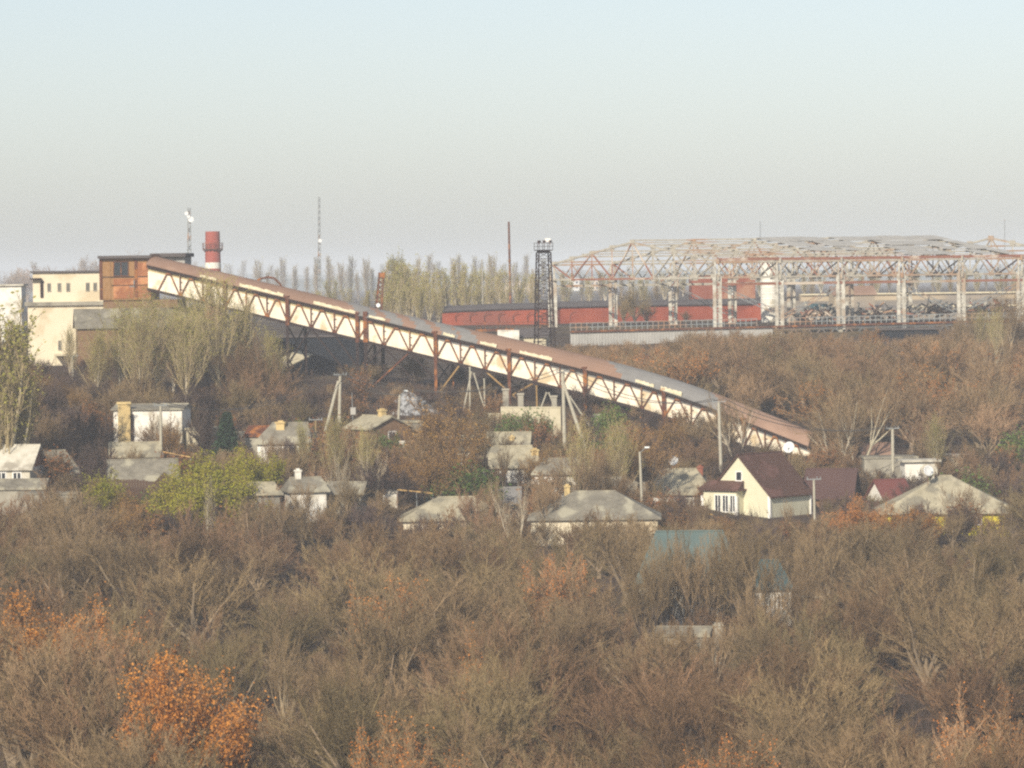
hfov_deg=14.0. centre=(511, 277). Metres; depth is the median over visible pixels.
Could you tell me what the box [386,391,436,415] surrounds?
rubble heap
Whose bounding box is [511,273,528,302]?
poplar tree
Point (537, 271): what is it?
floodlight tower
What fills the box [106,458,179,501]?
speckled roof house
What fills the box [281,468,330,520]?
little slate house
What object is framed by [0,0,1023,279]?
sky
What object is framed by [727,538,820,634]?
thin tree
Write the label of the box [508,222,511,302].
iron stack
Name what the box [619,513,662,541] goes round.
bare shrub
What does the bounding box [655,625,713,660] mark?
yard store
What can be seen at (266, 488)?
pale roofed shed
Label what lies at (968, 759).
multi stemmed tree
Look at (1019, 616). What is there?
bare tree
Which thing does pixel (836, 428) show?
pale trunk tree
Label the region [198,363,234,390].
bare shrub
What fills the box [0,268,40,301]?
russet tree
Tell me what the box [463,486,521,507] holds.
ridge house
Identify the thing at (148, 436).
multi stemmed tree
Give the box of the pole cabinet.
[350,400,355,419]
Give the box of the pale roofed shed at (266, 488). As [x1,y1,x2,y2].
[245,481,283,515]
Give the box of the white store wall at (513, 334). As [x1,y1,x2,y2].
[497,330,518,339]
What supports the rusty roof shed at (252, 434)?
on the ground at (562, 333)
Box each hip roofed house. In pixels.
[399,496,510,531]
[527,484,660,545]
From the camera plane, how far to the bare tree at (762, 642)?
297.08 m
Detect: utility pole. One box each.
[70,354,77,375]
[153,403,167,457]
[309,417,322,432]
[324,373,346,434]
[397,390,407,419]
[556,370,586,450]
[639,446,648,502]
[712,399,725,472]
[807,476,820,521]
[886,426,898,478]
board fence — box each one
[88,478,193,507]
[106,443,202,457]
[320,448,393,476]
[464,457,490,476]
[627,479,645,492]
[648,500,707,525]
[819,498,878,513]
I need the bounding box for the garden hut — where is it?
[382,487,396,507]
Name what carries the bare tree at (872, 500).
on the ground at (562, 333)
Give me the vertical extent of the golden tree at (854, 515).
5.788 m
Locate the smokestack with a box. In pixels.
[202,231,222,319]
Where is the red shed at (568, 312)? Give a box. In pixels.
[442,298,760,324]
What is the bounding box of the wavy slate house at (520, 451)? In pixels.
[483,445,538,483]
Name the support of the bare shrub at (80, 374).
on the ground at (562, 333)
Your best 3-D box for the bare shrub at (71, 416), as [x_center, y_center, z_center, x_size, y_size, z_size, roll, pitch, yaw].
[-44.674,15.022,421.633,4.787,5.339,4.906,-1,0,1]
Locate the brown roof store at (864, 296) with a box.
[827,286,876,307]
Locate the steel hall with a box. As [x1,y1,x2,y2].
[548,235,1023,328]
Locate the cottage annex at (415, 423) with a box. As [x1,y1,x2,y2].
[401,420,422,438]
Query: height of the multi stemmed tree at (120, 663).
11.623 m
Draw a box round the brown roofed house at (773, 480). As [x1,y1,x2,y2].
[698,451,812,517]
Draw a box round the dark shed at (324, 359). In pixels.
[272,335,363,375]
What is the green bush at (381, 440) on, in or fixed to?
on the ground at (562, 333)
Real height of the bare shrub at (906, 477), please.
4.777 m
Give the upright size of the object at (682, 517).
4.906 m
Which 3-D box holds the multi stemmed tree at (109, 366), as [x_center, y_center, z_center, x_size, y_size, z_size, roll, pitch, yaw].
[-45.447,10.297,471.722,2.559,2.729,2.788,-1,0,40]
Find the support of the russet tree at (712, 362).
on the ground at (562, 333)
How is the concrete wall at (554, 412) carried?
on the ground at (562, 333)
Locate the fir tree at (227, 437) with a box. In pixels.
[209,411,244,466]
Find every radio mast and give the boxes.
[185,207,193,306]
[317,197,321,293]
[1004,219,1004,287]
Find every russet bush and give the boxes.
[39,444,79,489]
[73,403,111,430]
[76,397,101,425]
[88,410,116,445]
[96,347,117,371]
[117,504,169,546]
[151,504,180,541]
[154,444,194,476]
[162,359,202,388]
[175,444,202,469]
[180,455,194,475]
[215,408,236,425]
[215,503,251,548]
[293,435,344,473]
[295,414,359,454]
[312,415,332,433]
[319,443,361,477]
[334,391,377,419]
[346,362,373,401]
[374,392,400,413]
[388,435,422,465]
[460,404,480,424]
[478,390,504,418]
[516,416,556,451]
[516,467,563,498]
[523,480,559,513]
[552,445,572,457]
[554,424,593,456]
[581,444,600,456]
[588,443,612,468]
[599,417,652,450]
[599,422,626,439]
[631,492,657,510]
[644,487,678,526]
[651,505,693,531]
[661,404,693,430]
[694,485,705,503]
[713,511,741,533]
[778,518,797,538]
[801,449,826,473]
[805,442,844,467]
[899,500,926,514]
[941,498,988,535]
[991,441,1020,478]
[997,509,1022,535]
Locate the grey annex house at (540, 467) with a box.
[531,457,588,496]
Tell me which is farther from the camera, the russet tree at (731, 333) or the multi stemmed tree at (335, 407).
the russet tree at (731, 333)
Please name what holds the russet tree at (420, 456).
on the ground at (562, 333)
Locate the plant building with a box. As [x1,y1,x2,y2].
[25,270,102,365]
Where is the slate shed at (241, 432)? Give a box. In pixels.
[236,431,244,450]
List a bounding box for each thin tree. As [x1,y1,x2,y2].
[125,442,141,458]
[287,474,319,520]
[365,422,380,450]
[470,474,512,531]
[495,441,515,486]
[523,468,565,517]
[541,438,617,494]
[553,461,570,497]
[583,449,629,489]
[609,545,677,636]
[623,531,680,625]
[637,524,699,624]
[661,519,713,625]
[664,521,736,624]
[675,409,714,438]
[679,526,742,625]
[684,495,714,524]
[705,506,787,642]
[706,522,762,632]
[708,387,748,455]
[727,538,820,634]
[728,568,791,651]
[765,542,827,643]
[780,500,793,524]
[938,480,992,517]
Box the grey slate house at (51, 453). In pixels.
[42,449,80,484]
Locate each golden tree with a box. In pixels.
[27,365,51,403]
[67,387,90,409]
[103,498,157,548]
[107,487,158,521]
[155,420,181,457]
[282,458,303,480]
[377,442,405,474]
[379,447,435,501]
[393,387,492,474]
[407,448,463,500]
[425,434,482,485]
[483,462,507,481]
[518,442,552,481]
[586,428,641,479]
[627,423,686,488]
[648,415,690,457]
[706,515,734,537]
[820,492,883,536]
[873,500,911,540]
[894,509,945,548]
[988,470,1022,504]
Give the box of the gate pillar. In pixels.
[713,622,722,663]
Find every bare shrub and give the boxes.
[13,754,68,767]
[19,402,45,426]
[31,410,75,442]
[32,379,67,418]
[33,359,60,375]
[35,437,59,449]
[44,437,83,462]
[48,369,86,389]
[49,402,92,441]
[53,408,87,431]
[54,472,86,490]
[57,582,122,634]
[61,404,123,458]
[64,455,114,496]
[69,437,110,472]
[73,447,114,476]
[73,502,108,521]
[74,381,106,404]
[75,359,91,373]
[77,361,91,381]
[78,365,108,384]
[86,378,112,408]
[91,384,135,425]
[94,492,133,521]
[96,379,139,407]
[108,393,140,411]
[109,354,149,379]
[116,538,144,567]
[121,372,160,398]
[122,374,158,400]
[130,537,161,572]
[136,623,171,653]
[147,505,211,539]
[150,560,198,606]
[150,610,189,652]
[153,385,181,402]
[156,394,205,424]
[168,385,192,402]
[179,381,226,415]
[179,389,213,411]
[182,403,244,455]
[184,376,206,388]
[185,427,218,458]
[186,566,234,600]
[187,401,207,425]
[189,382,210,398]
[193,359,214,380]
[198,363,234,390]
[200,488,256,530]
[204,448,241,472]
[219,449,268,483]
[222,410,246,429]
[222,583,265,626]
[236,445,256,456]
[243,748,277,767]
[250,608,293,652]
[253,576,317,615]
[255,656,314,707]
[257,408,304,424]
[259,347,296,374]
[260,389,298,420]
[268,444,325,485]
[270,453,311,477]
[272,437,317,469]
[277,660,336,714]
[278,466,318,496]
[287,542,331,580]
[289,397,331,425]
[297,383,332,410]
[315,510,341,529]
[315,613,343,643]
[320,384,351,403]
[320,386,363,420]
[326,506,368,540]
[335,363,355,381]
[338,461,373,493]
[341,384,361,401]
[344,457,399,504]
[344,499,387,531]
[346,520,394,557]
[354,363,380,385]
[354,512,403,549]
[359,440,396,474]
[366,489,416,523]
[368,442,411,482]
[375,465,427,507]
[376,429,409,442]
[381,386,402,400]
[385,542,431,578]
[389,353,432,383]
[391,382,409,393]
[406,383,443,407]
[408,512,448,538]
[410,521,446,541]
[417,413,441,432]
[434,383,465,407]
[438,400,473,422]
[441,366,468,388]
[442,516,462,529]
[447,523,470,546]
[451,385,489,407]
[456,375,478,388]
[473,390,497,405]
[475,374,495,388]
[480,383,497,394]
[480,410,510,431]
[489,522,547,559]
[492,420,514,431]
[505,543,552,578]
[506,382,526,397]
[507,416,535,430]
[508,465,532,488]
[510,385,534,402]
[511,484,549,517]
[529,385,555,401]
[541,435,584,457]
[551,388,572,405]
[561,408,590,429]
[566,385,597,409]
[567,453,611,486]
[570,411,593,423]
[571,421,604,445]
[574,405,595,416]
[582,604,633,659]
[600,471,662,500]
[601,403,622,419]
[611,723,659,765]
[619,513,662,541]
[625,456,646,493]
[627,401,646,420]
[633,414,667,441]
[636,408,666,429]
[640,435,661,454]
[646,438,674,466]
[657,488,694,512]
[660,634,699,678]
[661,505,688,527]
[672,457,706,474]
[675,434,711,462]
[677,417,717,446]
[694,414,721,433]
[706,439,726,459]
[707,463,726,479]
[711,385,733,397]
[723,438,764,462]
[723,669,767,699]
[727,510,755,525]
[743,515,768,532]
[748,519,785,554]
[751,440,783,452]
[778,449,803,468]
[780,584,841,626]
[784,553,832,594]
[787,448,807,468]
[787,519,817,544]
[791,518,806,526]
[809,519,837,538]
[816,505,846,535]
[818,495,868,521]
[850,670,894,711]
[858,468,872,496]
[859,467,889,489]
[865,731,937,764]
[872,492,894,508]
[874,512,945,555]
[877,468,922,487]
[889,474,937,496]
[889,723,934,755]
[895,504,923,519]
[900,497,942,527]
[907,437,960,466]
[913,467,944,485]
[918,540,966,574]
[928,454,971,479]
[937,517,962,544]
[940,539,974,567]
[944,505,974,534]
[951,508,981,535]
[974,524,1019,557]
[976,448,1018,485]
[986,467,1023,507]
[990,543,1023,577]
[995,498,1023,536]
[1002,516,1023,542]
[1010,446,1023,467]
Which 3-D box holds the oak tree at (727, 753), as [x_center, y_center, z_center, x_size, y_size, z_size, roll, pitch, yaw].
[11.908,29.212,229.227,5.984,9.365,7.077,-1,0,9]
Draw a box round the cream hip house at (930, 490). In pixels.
[874,475,1015,536]
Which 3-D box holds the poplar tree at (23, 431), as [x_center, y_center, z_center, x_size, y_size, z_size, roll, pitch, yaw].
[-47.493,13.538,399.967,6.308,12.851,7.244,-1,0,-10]
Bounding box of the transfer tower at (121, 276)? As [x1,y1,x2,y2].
[97,253,193,307]
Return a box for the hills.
[1,264,1023,294]
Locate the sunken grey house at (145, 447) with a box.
[108,441,161,458]
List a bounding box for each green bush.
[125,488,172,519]
[367,431,394,449]
[381,431,404,451]
[419,457,511,501]
[493,415,538,439]
[494,405,557,444]
[587,395,631,437]
[587,423,640,455]
[929,465,1000,498]
[995,424,1023,470]
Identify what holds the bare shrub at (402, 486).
on the ground at (562, 333)
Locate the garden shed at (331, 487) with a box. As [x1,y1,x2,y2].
[324,481,370,516]
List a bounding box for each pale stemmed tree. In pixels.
[202,481,216,543]
[322,461,349,485]
[331,446,352,480]
[358,450,387,505]
[491,480,528,542]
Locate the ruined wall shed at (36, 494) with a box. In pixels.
[27,491,81,530]
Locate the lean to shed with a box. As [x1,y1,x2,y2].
[0,478,52,515]
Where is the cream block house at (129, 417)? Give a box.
[110,402,192,449]
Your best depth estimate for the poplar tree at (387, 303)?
649.97 m
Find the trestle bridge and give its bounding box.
[476,321,549,331]
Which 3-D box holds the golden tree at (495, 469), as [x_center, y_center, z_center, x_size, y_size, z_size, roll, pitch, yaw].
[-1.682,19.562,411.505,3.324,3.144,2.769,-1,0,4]
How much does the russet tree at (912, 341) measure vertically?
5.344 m
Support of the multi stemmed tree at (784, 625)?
on the ground at (562, 333)
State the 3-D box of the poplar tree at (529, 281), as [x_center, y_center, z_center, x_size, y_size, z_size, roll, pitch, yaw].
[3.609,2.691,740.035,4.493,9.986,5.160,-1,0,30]
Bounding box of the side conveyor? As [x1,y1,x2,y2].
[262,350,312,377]
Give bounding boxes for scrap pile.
[766,301,850,324]
[845,302,917,322]
[891,295,976,321]
[948,296,1020,317]
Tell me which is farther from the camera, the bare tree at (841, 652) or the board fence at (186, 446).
the board fence at (186, 446)
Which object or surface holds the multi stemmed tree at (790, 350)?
on the ground at (562, 333)
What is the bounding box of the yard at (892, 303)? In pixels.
[774,298,1021,321]
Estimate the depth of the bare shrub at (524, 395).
468.10 m
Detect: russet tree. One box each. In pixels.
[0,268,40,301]
[1,270,30,288]
[23,265,54,290]
[24,470,71,525]
[66,255,98,270]
[262,435,284,459]
[307,466,332,480]
[323,426,359,464]
[350,437,373,470]
[399,426,447,502]
[563,346,595,353]
[577,345,600,354]
[584,345,618,358]
[584,346,626,362]
[604,345,639,366]
[614,340,641,349]
[615,339,632,351]
[615,345,636,356]
[630,341,685,377]
[643,339,670,359]
[647,342,666,358]
[660,331,736,388]
[692,327,728,348]
[701,334,772,393]
[715,328,750,340]
[717,326,744,355]
[722,371,781,409]
[725,331,751,354]
[729,333,766,360]
[740,334,802,368]
[740,363,796,396]
[785,334,851,376]
[803,418,839,455]
[804,434,832,459]
[808,414,870,465]
[822,429,860,462]
[824,339,853,353]
[851,380,892,440]
[866,372,972,453]
[887,338,900,349]
[895,334,939,355]
[896,405,955,449]
[898,389,948,445]
[899,338,955,370]
[910,334,964,355]
[911,375,1021,447]
[917,331,936,343]
[920,334,947,346]
[935,317,975,342]
[938,386,999,448]
[940,349,976,383]
[942,340,1023,401]
[949,342,1015,391]
[950,333,988,378]
[961,400,1023,455]
[977,348,1022,386]
[992,300,1023,351]
[997,385,1023,425]
[999,340,1023,368]
[1004,350,1023,393]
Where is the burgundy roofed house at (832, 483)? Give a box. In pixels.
[804,468,861,506]
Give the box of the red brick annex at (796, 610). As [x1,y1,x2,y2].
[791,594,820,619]
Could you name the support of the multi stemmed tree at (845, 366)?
on the ground at (562, 333)
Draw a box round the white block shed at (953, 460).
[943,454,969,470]
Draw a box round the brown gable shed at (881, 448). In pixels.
[853,442,894,463]
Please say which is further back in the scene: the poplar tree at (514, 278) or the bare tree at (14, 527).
the poplar tree at (514, 278)
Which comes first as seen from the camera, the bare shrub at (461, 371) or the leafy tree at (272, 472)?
the leafy tree at (272, 472)
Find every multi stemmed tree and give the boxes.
[0,488,51,537]
[0,492,31,538]
[0,497,30,550]
[0,512,53,573]
[0,515,47,570]
[0,558,119,649]
[0,603,47,675]
[0,619,181,767]
[22,394,50,414]
[31,744,120,767]
[34,428,84,458]
[42,622,221,764]
[43,542,153,620]
[48,761,161,767]
[59,563,175,650]
[67,358,85,372]
[96,447,122,470]
[102,358,117,376]
[105,370,147,388]
[105,378,132,393]
[130,410,184,441]
[136,503,241,580]
[136,601,280,690]
[139,496,261,580]
[177,359,206,379]
[198,371,244,411]
[202,321,285,390]
[213,435,272,468]
[215,688,293,755]
[220,369,270,420]
[221,521,299,589]
[225,723,286,767]
[235,338,303,395]
[240,478,287,519]
[243,410,287,430]
[256,371,302,412]
[259,496,295,545]
[294,531,424,611]
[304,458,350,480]
[304,508,352,546]
[306,604,441,698]
[312,502,521,603]
[321,392,363,423]
[332,615,382,654]
[360,355,393,381]
[380,665,463,761]
[384,516,444,568]
[386,409,397,417]
[399,610,604,753]
[410,588,580,697]
[418,547,491,593]
[440,484,490,532]
[451,518,540,590]
[461,396,485,416]
[466,493,527,540]
[478,374,514,396]
[480,467,507,486]
[488,620,627,742]
[492,680,705,767]
[496,760,559,767]
[498,430,523,444]
[505,736,575,767]
[506,510,534,541]
[508,512,548,541]
[515,495,532,512]
[539,437,550,457]
[541,515,602,566]
[548,504,631,562]
[554,415,595,440]
[559,650,747,760]
[570,600,704,696]
[581,688,772,767]
[583,475,638,498]
[590,403,600,413]
[591,514,621,533]
[599,648,824,766]
[607,650,690,735]
[610,637,732,748]
[654,333,691,351]
[655,611,718,695]
[657,492,682,527]
[664,603,735,636]
[666,433,718,467]
[670,487,702,510]
[679,330,714,347]
[680,309,691,321]
[683,626,888,741]
[685,439,727,478]
[688,332,736,367]
[688,635,779,722]
[692,466,718,491]
[700,658,851,748]
[716,429,741,443]
[726,606,793,648]
[732,351,814,415]
[736,331,775,355]
[750,623,875,681]
[770,332,833,366]
[774,337,826,377]
[779,562,928,662]
[784,527,828,557]
[786,520,825,544]
[787,353,866,393]
[788,567,939,678]
[800,337,834,358]
[801,374,919,442]
[811,344,831,360]
[836,447,861,470]
[839,350,915,396]
[851,680,959,767]
[858,469,888,497]
[876,619,1023,759]
[880,333,999,397]
[883,716,1023,767]
[908,527,973,604]
[922,632,1023,737]
[937,594,1023,692]
[952,439,988,479]
[957,460,1010,496]
[960,707,1023,767]
[972,508,1003,535]
[999,462,1023,483]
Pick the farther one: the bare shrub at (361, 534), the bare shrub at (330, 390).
the bare shrub at (330, 390)
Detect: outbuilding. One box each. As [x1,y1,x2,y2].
[184,427,217,452]
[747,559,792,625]
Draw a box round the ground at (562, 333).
[0,281,1023,767]
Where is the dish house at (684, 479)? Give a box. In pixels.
[647,465,706,499]
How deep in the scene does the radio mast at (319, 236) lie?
1049.67 m
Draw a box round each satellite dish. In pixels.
[669,457,677,474]
[783,442,793,462]
[924,465,933,479]
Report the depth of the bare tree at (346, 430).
427.43 m
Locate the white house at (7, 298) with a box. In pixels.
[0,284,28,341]
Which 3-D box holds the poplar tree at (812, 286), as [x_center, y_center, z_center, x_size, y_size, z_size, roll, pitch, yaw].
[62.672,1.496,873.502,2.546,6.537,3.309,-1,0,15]
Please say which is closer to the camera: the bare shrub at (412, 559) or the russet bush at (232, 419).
the bare shrub at (412, 559)
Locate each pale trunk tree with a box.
[696,380,761,455]
[788,386,865,466]
[823,362,919,467]
[933,330,974,391]
[957,327,1023,376]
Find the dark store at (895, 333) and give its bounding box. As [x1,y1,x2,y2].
[873,327,941,345]
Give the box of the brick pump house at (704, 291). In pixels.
[689,273,754,298]
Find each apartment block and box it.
[568,277,579,290]
[590,280,598,290]
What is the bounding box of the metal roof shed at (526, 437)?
[485,431,532,453]
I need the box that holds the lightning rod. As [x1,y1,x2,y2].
[481,259,482,303]
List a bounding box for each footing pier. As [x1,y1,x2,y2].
[502,388,509,406]
[517,393,523,406]
[551,395,557,406]
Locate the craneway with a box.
[570,312,1023,345]
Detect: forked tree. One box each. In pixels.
[255,603,314,727]
[301,646,359,766]
[440,628,565,767]
[682,325,713,342]
[907,335,927,347]
[980,287,1023,356]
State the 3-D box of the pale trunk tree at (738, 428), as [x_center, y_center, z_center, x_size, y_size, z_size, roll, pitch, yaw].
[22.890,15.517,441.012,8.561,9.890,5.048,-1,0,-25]
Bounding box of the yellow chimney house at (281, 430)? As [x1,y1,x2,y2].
[253,420,321,466]
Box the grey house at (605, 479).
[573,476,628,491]
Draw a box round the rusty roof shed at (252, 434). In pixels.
[243,425,269,455]
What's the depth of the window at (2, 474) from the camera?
395.51 m
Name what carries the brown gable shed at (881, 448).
on the ground at (562, 333)
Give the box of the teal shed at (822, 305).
[798,304,840,320]
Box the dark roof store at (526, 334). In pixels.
[514,328,549,346]
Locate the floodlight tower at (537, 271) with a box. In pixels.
[533,238,555,347]
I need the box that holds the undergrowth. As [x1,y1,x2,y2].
[0,334,1023,767]
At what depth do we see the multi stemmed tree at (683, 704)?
260.01 m
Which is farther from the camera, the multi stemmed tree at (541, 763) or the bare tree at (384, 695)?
the bare tree at (384, 695)
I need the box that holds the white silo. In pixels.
[760,255,779,321]
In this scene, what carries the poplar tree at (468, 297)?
on the ground at (562, 333)
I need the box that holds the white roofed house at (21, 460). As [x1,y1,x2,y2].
[0,444,48,478]
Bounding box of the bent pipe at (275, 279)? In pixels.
[257,276,281,285]
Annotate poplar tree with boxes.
[0,287,54,443]
[0,295,53,440]
[0,326,45,453]
[0,355,44,443]
[28,259,38,276]
[59,323,83,374]
[69,326,115,402]
[82,290,147,385]
[113,303,172,395]
[117,281,186,400]
[148,299,194,390]
[148,302,213,396]
[170,280,212,382]
[175,263,264,389]
[219,287,266,371]
[225,261,234,274]
[237,259,247,276]
[253,257,264,280]
[255,322,293,395]
[265,270,270,282]
[267,264,278,284]
[272,268,279,285]
[276,256,287,286]
[289,264,298,287]
[291,269,300,289]
[294,417,315,470]
[303,267,310,292]
[310,286,324,295]
[311,262,319,292]
[312,254,323,291]
[316,409,358,480]
[323,279,342,299]
[324,254,333,290]
[330,265,337,289]
[333,260,345,300]
[339,284,357,302]
[342,269,349,292]
[343,256,357,297]
[352,427,382,494]
[353,271,361,300]
[359,256,372,291]
[359,290,372,306]
[369,268,376,299]
[373,257,400,310]
[373,289,380,308]
[376,288,391,310]
[379,271,399,311]
[385,248,411,313]
[391,280,413,314]
[395,254,425,316]
[395,259,420,315]
[403,266,429,316]
[410,285,428,318]
[413,255,424,290]
[416,269,439,320]
[422,253,433,297]
[429,284,445,322]
[430,261,437,296]
[435,260,443,287]
[435,268,455,310]
[446,259,468,305]
[449,255,457,287]
[451,253,463,285]
[454,269,475,304]
[469,255,480,293]
[472,265,489,304]
[481,285,494,303]
[483,266,502,303]
[485,256,492,288]
[486,252,499,289]
[491,260,515,303]
[500,262,506,288]
[511,262,518,296]
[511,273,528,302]
[520,252,530,292]
[522,266,545,302]
[539,255,547,295]
[554,412,600,490]
[557,269,573,300]
[578,280,585,300]
[583,278,594,300]
[596,268,605,300]
[598,270,609,300]
[599,409,646,478]
[618,273,625,296]
[625,272,636,293]
[636,274,649,299]
[651,273,660,299]
[658,273,672,299]
[675,269,682,298]
[680,274,686,295]
[755,280,760,296]
[799,273,809,293]
[807,273,815,293]
[857,274,865,285]
[867,268,876,288]
[874,278,881,292]
[885,278,891,292]
[910,267,922,291]
[922,410,954,467]
[931,275,944,291]
[946,269,955,291]
[952,302,981,342]
[957,266,970,287]
[967,305,995,349]
[973,275,981,291]
[986,307,1012,361]
[993,272,1006,290]
[1002,274,1009,290]
[1008,276,1015,290]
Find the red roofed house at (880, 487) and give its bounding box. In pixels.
[863,478,908,502]
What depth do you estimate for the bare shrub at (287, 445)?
410.99 m
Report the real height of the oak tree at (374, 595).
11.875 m
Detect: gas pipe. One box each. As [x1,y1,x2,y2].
[163,451,190,459]
[397,489,432,506]
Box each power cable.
[154,372,333,409]
[166,372,345,409]
[334,372,392,394]
[335,369,556,392]
[346,372,400,394]
[347,369,568,391]
[557,369,711,403]
[569,369,722,403]
[713,399,885,430]
[725,399,895,430]
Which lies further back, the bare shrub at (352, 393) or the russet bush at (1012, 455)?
the bare shrub at (352, 393)
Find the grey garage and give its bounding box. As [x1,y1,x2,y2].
[859,455,918,477]
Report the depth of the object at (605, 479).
399.68 m
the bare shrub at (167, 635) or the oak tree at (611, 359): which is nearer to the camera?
the bare shrub at (167, 635)
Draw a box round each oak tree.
[0,581,83,673]
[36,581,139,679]
[95,604,191,746]
[111,641,275,767]
[115,650,183,767]
[168,653,257,767]
[340,564,436,672]
[346,701,474,767]
[392,716,462,767]
[456,621,519,735]
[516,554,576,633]
[539,544,598,615]
[583,343,643,367]
[617,344,636,366]
[623,345,690,370]
[649,344,721,386]
[678,725,779,767]
[772,376,840,426]
[818,327,835,355]
[859,322,890,347]
[889,377,957,427]
[891,358,987,417]
[900,339,967,379]
[922,679,1022,767]
[931,678,1023,764]
[1001,405,1020,425]
[1004,353,1023,386]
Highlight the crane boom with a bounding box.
[375,272,384,309]
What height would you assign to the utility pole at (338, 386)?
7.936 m
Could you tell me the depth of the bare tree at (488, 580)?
309.99 m
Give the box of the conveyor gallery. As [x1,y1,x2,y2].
[146,254,821,455]
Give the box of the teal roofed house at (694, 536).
[636,530,744,641]
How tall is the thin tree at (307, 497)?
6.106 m
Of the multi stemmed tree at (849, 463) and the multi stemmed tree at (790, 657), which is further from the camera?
the multi stemmed tree at (849, 463)
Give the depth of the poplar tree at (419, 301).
649.62 m
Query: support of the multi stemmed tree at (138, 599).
on the ground at (562, 333)
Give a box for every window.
[0,472,6,478]
[12,472,21,477]
[47,283,50,291]
[57,283,60,291]
[58,340,61,350]
[66,283,69,291]
[86,282,89,290]
[93,282,96,290]
[113,261,128,276]
[714,494,721,511]
[722,494,728,512]
[729,495,735,512]
[735,471,742,480]
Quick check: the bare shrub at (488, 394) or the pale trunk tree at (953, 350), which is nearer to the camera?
the bare shrub at (488, 394)
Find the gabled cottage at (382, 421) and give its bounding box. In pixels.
[342,408,413,449]
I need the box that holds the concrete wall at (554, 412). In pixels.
[501,407,560,435]
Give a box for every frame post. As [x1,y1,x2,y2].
[463,371,471,412]
[469,367,470,411]
[473,373,483,404]
[535,385,537,406]
[570,396,588,423]
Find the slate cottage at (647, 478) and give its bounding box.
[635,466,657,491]
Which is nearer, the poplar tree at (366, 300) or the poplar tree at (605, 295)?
the poplar tree at (366, 300)
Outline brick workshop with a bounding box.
[73,307,200,368]
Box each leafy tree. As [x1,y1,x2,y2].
[79,467,129,521]
[141,459,196,525]
[143,469,238,543]
[177,446,252,503]
[180,465,272,525]
[216,442,261,492]
[248,451,291,487]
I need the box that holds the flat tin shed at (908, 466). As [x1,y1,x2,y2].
[896,458,940,487]
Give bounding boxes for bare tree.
[0,512,45,552]
[0,531,52,611]
[0,560,13,582]
[0,605,132,767]
[0,615,161,763]
[0,619,115,767]
[0,620,185,763]
[2,531,74,602]
[4,613,178,729]
[6,485,120,571]
[6,512,40,539]
[7,484,127,550]
[12,523,128,611]
[30,700,212,767]
[34,383,61,416]
[39,665,147,762]
[43,714,218,767]
[46,518,174,619]
[56,519,129,606]
[66,732,233,767]
[68,591,190,666]
[71,634,244,732]
[116,542,269,660]
[121,447,146,458]
[125,377,168,403]
[146,716,278,767]
[160,744,262,767]
[172,621,264,708]
[182,626,286,714]
[188,554,256,633]
[204,492,292,578]
[211,378,263,419]
[216,573,340,685]
[224,497,284,552]
[226,539,292,598]
[240,659,454,767]
[241,676,347,767]
[244,699,311,763]
[252,659,437,767]
[254,587,326,656]
[255,494,316,560]
[257,600,333,661]
[270,396,321,422]
[279,506,306,534]
[286,530,453,644]
[291,498,320,548]
[295,649,369,708]
[298,648,469,767]
[315,496,351,542]
[316,538,362,572]
[316,583,455,707]
[322,524,387,567]
[326,477,369,511]
[327,418,359,435]
[342,412,355,432]
[349,559,443,625]
[360,568,528,701]
[361,530,526,630]
[381,756,434,767]
[385,603,531,701]
[388,520,508,567]
[389,436,416,466]
[389,566,510,665]
[395,656,570,761]
[406,645,558,767]
[420,534,562,662]
[430,712,544,767]
[437,719,588,767]
[446,513,484,548]
[459,401,497,435]
[465,417,513,460]
[467,519,612,600]
[469,510,523,542]
[469,524,542,567]
[473,563,625,707]
[482,699,564,767]
[490,591,652,709]
[503,539,608,610]
[523,715,651,767]
[528,564,632,647]
[533,514,562,550]
[548,432,593,460]
[555,477,574,495]
[561,521,584,539]
[562,615,710,694]
[563,518,630,578]
[566,508,678,604]
[575,344,591,353]
[605,344,653,368]
[605,519,659,584]
[611,607,654,645]
[617,287,650,323]
[617,298,636,324]
[619,545,664,634]
[625,531,647,568]
[626,519,650,548]
[634,299,656,323]
[644,517,685,537]
[645,352,704,385]
[645,478,663,497]
[652,452,670,471]
[654,519,704,529]
[660,331,735,361]
[662,331,713,363]
[672,615,747,684]
[679,521,733,534]
[681,728,767,767]
[684,511,722,529]
[688,335,742,389]
[689,519,741,543]
[692,706,882,767]
[699,375,722,395]
[712,366,772,400]
[712,625,899,762]
[722,619,820,684]
[723,601,791,637]
[723,679,889,767]
[727,331,788,368]
[727,594,854,667]
[744,357,795,417]
[745,515,769,538]
[746,635,874,710]
[751,523,817,573]
[759,328,787,343]
[760,339,836,408]
[761,333,801,369]
[762,331,789,343]
[765,327,796,348]
[775,361,868,428]
[776,531,877,618]
[779,713,980,767]
[780,708,947,767]
[784,451,817,476]
[789,385,891,441]
[789,512,864,593]
[797,355,885,416]
[801,625,914,726]
[819,498,836,515]
[822,545,895,617]
[827,543,948,649]
[829,513,906,583]
[830,490,865,516]
[837,519,903,582]
[846,527,945,588]
[860,527,963,615]
[865,493,882,512]
[866,566,997,699]
[899,575,1023,673]
[899,605,1023,745]
[907,356,960,392]
[907,472,917,487]
[915,735,1009,767]
[919,527,1023,603]
[925,531,1023,608]
[935,509,972,548]
[941,569,1013,625]
[953,573,1023,638]
[955,380,1016,437]
[956,435,995,470]
[963,460,1010,488]
[969,587,1023,674]
[974,520,1023,606]
[985,572,1023,608]
[993,504,1022,539]
[995,470,1023,534]
[1004,338,1023,358]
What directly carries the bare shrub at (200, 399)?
on the ground at (562, 333)
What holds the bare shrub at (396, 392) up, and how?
on the ground at (562, 333)
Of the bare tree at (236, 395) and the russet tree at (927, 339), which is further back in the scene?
the russet tree at (927, 339)

